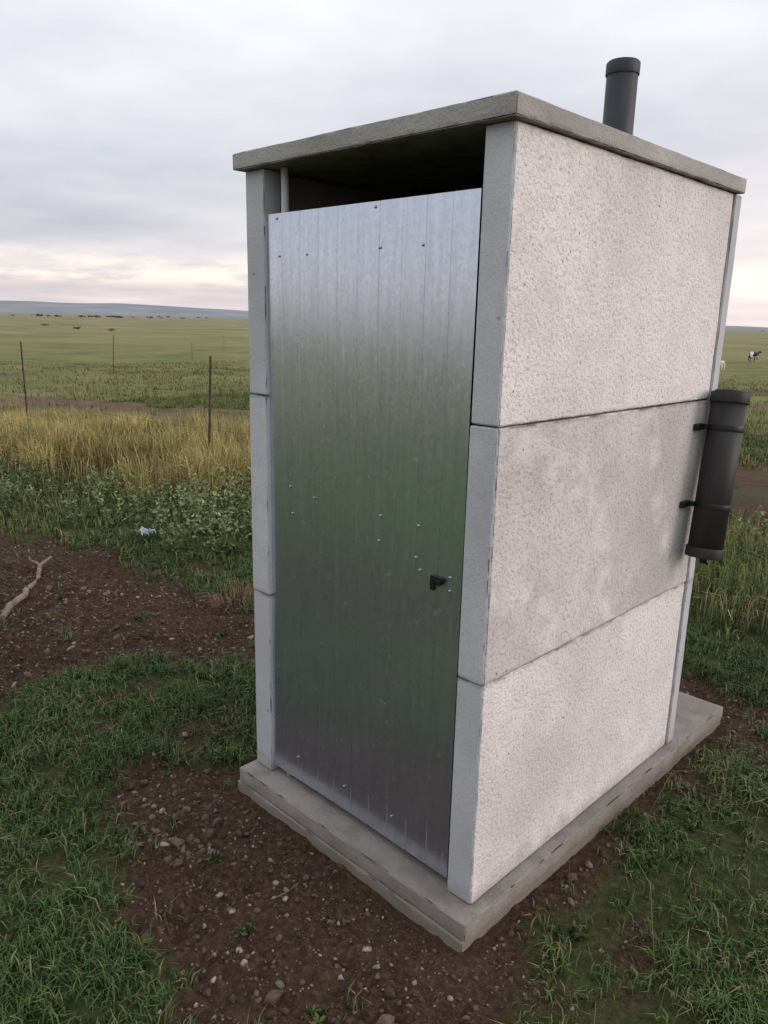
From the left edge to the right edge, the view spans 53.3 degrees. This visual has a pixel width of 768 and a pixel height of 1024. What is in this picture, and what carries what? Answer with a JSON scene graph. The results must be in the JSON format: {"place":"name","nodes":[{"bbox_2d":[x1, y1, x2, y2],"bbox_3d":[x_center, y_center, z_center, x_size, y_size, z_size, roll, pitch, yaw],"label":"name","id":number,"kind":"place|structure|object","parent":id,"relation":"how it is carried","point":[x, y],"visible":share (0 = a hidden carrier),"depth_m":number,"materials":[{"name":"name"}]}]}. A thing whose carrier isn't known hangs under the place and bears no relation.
{"place":"outdoors","nodes":[
{"label":"outdoors","id":0,"kind":"place"},
{"bbox_2d":[0,386,251,510],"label":"tall yellow grass","id":1,"kind":"structure","parent":0,"point":[55,440],"depth_m":8.80,"materials":[{"name":"yellow plant"}]},
{"bbox_2d":[0,312,767,1023],"bbox_3d":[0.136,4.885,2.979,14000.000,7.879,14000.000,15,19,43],"label":"ground","id":2,"kind":"structure","parent":0,"point":[172,338],"depth_m":2.33,"materials":[{"name":"brown soil"}]},
{"bbox_2d":[0,556,51,620],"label":"dead branch","id":3,"kind":"object","parent":2,"relation":"on","point":[8,608],"visible":0.94,"depth_m":4.34,"materials":[{"name":"brown wood"}]},
{"bbox_2d":[2,335,214,374],"bbox_3d":[-13.245,-10.307,48.283,0.164,2.790,71.893,0,14,-7],"label":"wire fence","id":4,"kind":"object","parent":2,"relation":"on","point":[113,354],"visible":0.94,"depth_m":31.83,"materials":[{"name":"metal"}]},
{"bbox_2d":[138,526,155,535],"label":"plastic litter","id":5,"kind":"object","parent":2,"relation":"on","point":[144,530],"visible":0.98,"depth_m":5.51,"materials":[{"name":"grey plastic"}]},
{"bbox_2d":[200,581,253,615],"bbox_3d":[-0.816,0.492,4.370,0.542,0.138,0.555,15,19,43],"label":"withered weed","id":6,"kind":"object","parent":2,"relation":"on","point":[234,597],"visible":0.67,"depth_m":4.41,"materials":[{"name":"brown plant"}]},
{"bbox_2d":[0,593,723,942],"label":"twigs","id":7,"kind":"object","parent":2,"relation":"on","point":[242,713],"visible":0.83,"depth_m":2.45,"materials":[{"name":"brown wood"}]},
{"bbox_2d":[57,594,696,1023],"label":"grass","id":8,"kind":"object","parent":2,"relation":"on","point":[575,930],"visible":0.97,"depth_m":2.04,"materials":[{"name":"green plant"}]},
{"bbox_2d":[0,507,767,1023],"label":"short grass","id":9,"kind":"structure","parent":2,"relation":"on","point":[176,699],"depth_m":2.50,"materials":[{"name":"green plant"}]},
{"bbox_2d":[0,418,767,554],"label":"leafy weeds","id":10,"kind":"object","parent":2,"relation":"on","point":[215,527],"visible":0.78,"depth_m":6.18,"materials":[{"name":"green plant"}]},
{"bbox_2d":[1,341,767,535],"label":"wire fence","id":11,"kind":"object","parent":2,"relation":"on","point":[209,419],"visible":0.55,"depth_m":8.09,"materials":[{"name":"metal"}]},
{"bbox_2d":[2,443,767,1022],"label":"dry grass stalks","id":12,"kind":"object","parent":2,"relation":"on","point":[662,789],"visible":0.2,"depth_m":2.42,"materials":[{"name":"beige plant"}]},
{"bbox_2d":[10,314,763,330],"bbox_3d":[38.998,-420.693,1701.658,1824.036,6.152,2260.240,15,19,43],"label":"distant trees","id":13,"kind":"object","parent":2,"relation":"on","point":[114,316],"visible":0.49,"depth_m":1358.53,"materials":[{"name":"green plant"}]},
{"bbox_2d":[232,90,746,952],"bbox_3d":[0.458,-0.032,2.640,0.993,2.096,1.678,15,19,43],"label":"precast concrete toilet","id":14,"kind":"object","parent":2,"relation":"on","point":[486,340],"visible":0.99,"depth_m":2.06,"materials":[{"name":"concrete"}]},
{"bbox_2d":[267,167,480,877],"bbox_3d":[-0.076,0.029,2.112,0.040,1.888,0.768,-12,19,-43],"label":"galvanised door","id":15,"kind":"structure","parent":14,"relation":"in","point":[371,305],"depth_m":2.06,"materials":[{"name":"metal"}]},
{"bbox_2d":[602,57,640,134],"bbox_3d":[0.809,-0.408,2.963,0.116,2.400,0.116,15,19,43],"label":"vent pipe","id":16,"kind":"object","parent":14,"relation":"attached to","point":[622,74],"visible":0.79,"depth_m":2.66,"materials":[{"name":"plastic"}]},
{"bbox_2d":[679,389,750,564],"bbox_3d":[1.080,-0.113,2.489,0.138,0.566,0.202,15,19,43],"label":"handwashing water tube","id":17,"kind":"object","parent":14,"relation":"attached to","point":[724,428],"visible":1,"depth_m":2.45,"materials":[{"name":"plastic"}]},
{"bbox_2d":[235,486,767,633],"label":"rank grass","id":18,"kind":"structure","parent":2,"relation":"on","point":[703,580],"depth_m":4.54,"materials":[{"name":"green plant"}]},
{"bbox_2d":[748,351,761,361],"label":"cow","id":19,"kind":"object","parent":2,"relation":"on","point":[754,354],"visible":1,"depth_m":77.86},
{"bbox_2d":[0,539,767,1023],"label":"gravel","id":20,"kind":"structure","parent":0,"point":[388,991],"depth_m":2.31,"materials":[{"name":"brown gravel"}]},
{"bbox_2d":[0,389,767,639],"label":"meadow grass","id":21,"kind":"structure","parent":0,"point":[751,433],"depth_m":6.91,"materials":[{"name":"green plant"}]},
{"bbox_2d":[0,359,767,438],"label":"pasture grass","id":22,"kind":"structure","parent":0,"point":[154,386],"depth_m":27.32,"materials":[{"name":"green plant"}]},
{"bbox_2d":[0,300,767,329],"bbox_3d":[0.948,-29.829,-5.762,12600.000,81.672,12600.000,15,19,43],"label":"distant hills","id":23,"kind":"structure","parent":0,"point":[77,308],"depth_m":4156.80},
{"bbox_2d":[0,0,767,326],"label":"sky","id":24,"kind":"structure","parent":0,"point":[123,122],"materials":[{"name":"grey"}]}
]}

